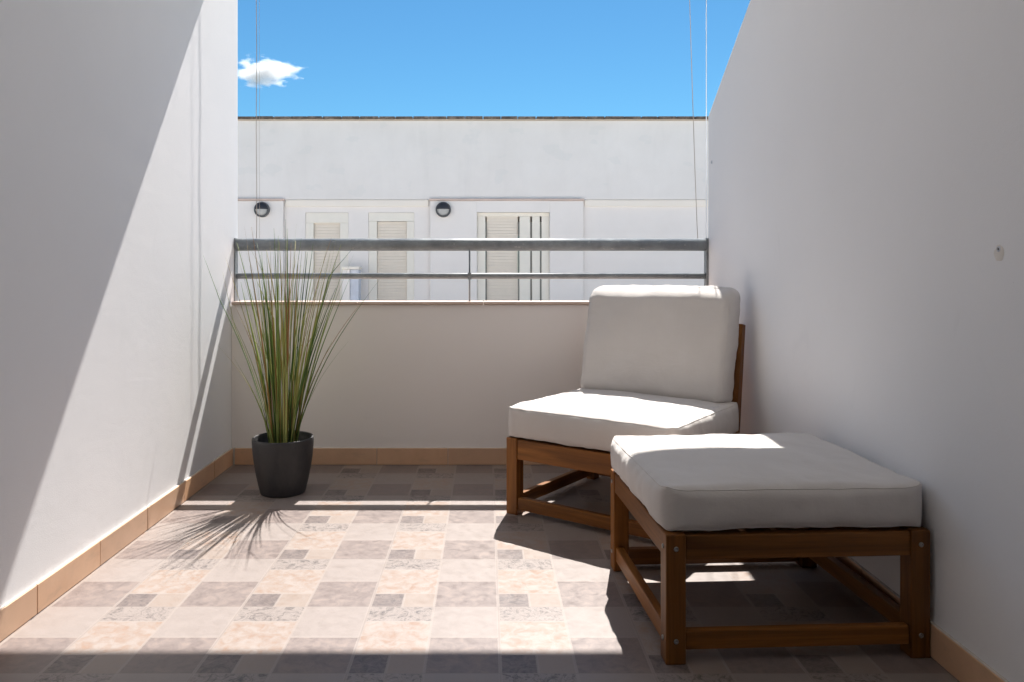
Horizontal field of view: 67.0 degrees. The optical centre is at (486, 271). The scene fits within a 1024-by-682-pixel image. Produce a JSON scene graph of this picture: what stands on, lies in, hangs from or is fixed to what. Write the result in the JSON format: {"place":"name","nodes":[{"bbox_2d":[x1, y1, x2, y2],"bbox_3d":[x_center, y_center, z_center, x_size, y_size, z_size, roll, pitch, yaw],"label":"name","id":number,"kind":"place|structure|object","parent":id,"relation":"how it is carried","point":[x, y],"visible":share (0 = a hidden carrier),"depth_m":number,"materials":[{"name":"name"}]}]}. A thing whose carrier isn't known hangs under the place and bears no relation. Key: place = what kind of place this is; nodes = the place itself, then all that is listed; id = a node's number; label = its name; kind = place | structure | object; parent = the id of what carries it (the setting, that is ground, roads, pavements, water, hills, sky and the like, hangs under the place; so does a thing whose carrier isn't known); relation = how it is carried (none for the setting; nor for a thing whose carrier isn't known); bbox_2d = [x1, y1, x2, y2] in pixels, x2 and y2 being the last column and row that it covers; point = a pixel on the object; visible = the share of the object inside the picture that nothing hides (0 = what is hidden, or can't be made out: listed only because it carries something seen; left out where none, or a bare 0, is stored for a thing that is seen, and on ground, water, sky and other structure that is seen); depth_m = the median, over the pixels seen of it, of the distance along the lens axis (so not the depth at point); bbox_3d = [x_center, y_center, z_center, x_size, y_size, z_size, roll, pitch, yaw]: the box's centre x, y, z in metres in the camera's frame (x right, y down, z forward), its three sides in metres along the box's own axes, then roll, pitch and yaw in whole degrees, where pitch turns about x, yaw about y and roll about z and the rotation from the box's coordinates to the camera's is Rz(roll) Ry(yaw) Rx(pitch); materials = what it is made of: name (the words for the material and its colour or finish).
{"place":"outdoors","nodes":[
{"label":"outdoors","id":0,"kind":"place"},
{"bbox_2d":[205,227,380,497],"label":"potted grass","id":1,"kind":"object","parent":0,"point":[282,457],"depth_m":3.18,"materials":[{"name":"plant"}]},
{"bbox_2d":[238,116,707,303],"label":"apartment building","id":2,"kind":"structure","parent":0,"point":[490,177],"depth_m":12.00,"materials":[{"name":"paint"}]},
{"bbox_2d":[254,202,269,216],"bbox_3d":[-3.462,-0.955,11.898,0.236,0.236,0.113,0,0,0],"label":"wall lamp","id":3,"kind":"object","parent":2,"relation":"attached to","point":[264,209],"visible":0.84,"depth_m":11.87,"materials":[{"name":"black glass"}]},
{"bbox_2d":[436,202,450,216],"bbox_3d":[-0.665,-0.955,11.898,0.236,0.236,0.113,0,0,0],"label":"wall lamp","id":4,"kind":"object","parent":2,"relation":"attached to","point":[443,209],"visible":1,"depth_m":11.87,"materials":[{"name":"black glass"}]},
{"bbox_2d":[477,213,548,303],"bbox_3d":[0.417,0.177,12.053,1.121,2.185,0.065,0,0,0],"label":"door","id":5,"kind":"structure","parent":2,"relation":"in","point":[498,225],"depth_m":12.03,"materials":[{"name":"white"}]},
{"bbox_2d":[0,465,959,681],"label":"terrace floor","id":6,"kind":"structure","parent":0,"point":[395,573],"depth_m":2.16,"materials":[{"name":"tile"}]},
{"bbox_2d":[0,0,237,641],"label":"terrace wall","id":7,"kind":"structure","parent":6,"relation":"on","point":[118,173],"depth_m":2.48,"materials":[{"name":"white paint"}]},
{"bbox_2d":[231,301,588,464],"bbox_3d":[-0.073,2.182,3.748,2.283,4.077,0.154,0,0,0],"label":"parapet wall","id":8,"kind":"structure","parent":6,"relation":"on","point":[425,382],"depth_m":3.69,"materials":[{"name":"paint"}]},
{"bbox_2d":[234,238,708,300],"bbox_3d":[-0.077,-0.009,3.743,2.292,0.305,0.060,0,0,0],"label":"railing","id":9,"kind":"object","parent":8,"relation":"on","point":[469,245],"visible":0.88,"depth_m":3.72,"materials":[{"name":"metal"}]},
{"bbox_2d":[507,285,745,538],"bbox_3d":[0.567,0.488,3.034,0.713,0.864,0.766,0,0,37],"label":"lounge chair","id":10,"kind":"object","parent":6,"relation":"on","point":[663,360],"visible":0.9,"depth_m":3.05,"materials":[{"name":"white fabric"}]},
{"bbox_2d":[611,432,929,664],"bbox_3d":[0.720,0.705,2.129,0.672,0.430,0.628,0,0,-3],"label":"footstool","id":11,"kind":"object","parent":6,"relation":"on","point":[804,500],"visible":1,"depth_m":1.84,"materials":[{"name":"white fabric"}]},
{"bbox_2d":[708,0,1023,681],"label":"terrace wall","id":12,"kind":"structure","parent":6,"relation":"on","point":[866,192],"depth_m":2.00,"materials":[{"name":"white paint"}]},
{"bbox_2d":[994,245,1003,260],"bbox_3d":[1.068,-0.039,1.613,0.004,0.035,0.032,0,0,0],"label":"wall plug","id":13,"kind":"object","parent":12,"relation":"attached to","point":[999,252],"depth_m":1.61,"materials":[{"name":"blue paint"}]},
{"bbox_2d":[238,0,749,117],"label":"sky","id":14,"kind":"structure","parent":0,"point":[322,58],"materials":[{"name":"blue"}]},
{"bbox_3d":[0.529,-1.835,1.631,3.481,0.081,4.266,0,0,0],"label":"awning","id":15,"kind":"object","parent":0,"visible":0},
{"bbox_2d":[256,0,256,237],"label":"blind cord","id":16,"kind":"object","parent":15,"relation":"hanging from","point":[256,118],"visible":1,"depth_m":3.74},
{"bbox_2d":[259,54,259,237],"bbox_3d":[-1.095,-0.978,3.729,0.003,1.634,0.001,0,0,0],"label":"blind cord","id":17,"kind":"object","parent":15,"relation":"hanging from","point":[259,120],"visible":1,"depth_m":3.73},
{"bbox_2d":[689,0,697,237],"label":"blind cord","id":18,"kind":"object","parent":15,"relation":"hanging from","point":[693,122],"visible":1,"depth_m":3.74,"materials":[{"name":"white"}]},
{"bbox_2d":[706,0,706,237],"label":"guide wire","id":19,"kind":"object","parent":15,"relation":"hanging from","point":[706,118],"visible":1,"depth_m":3.74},
{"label":"opposite terrace","id":20,"kind":"structure","parent":0,"visible":0},
{"bbox_2d":[341,266,361,300],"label":"garden pillar","id":21,"kind":"structure","parent":20,"relation":"on","point":[352,292],"depth_m":11.65,"materials":[{"name":"paint"}]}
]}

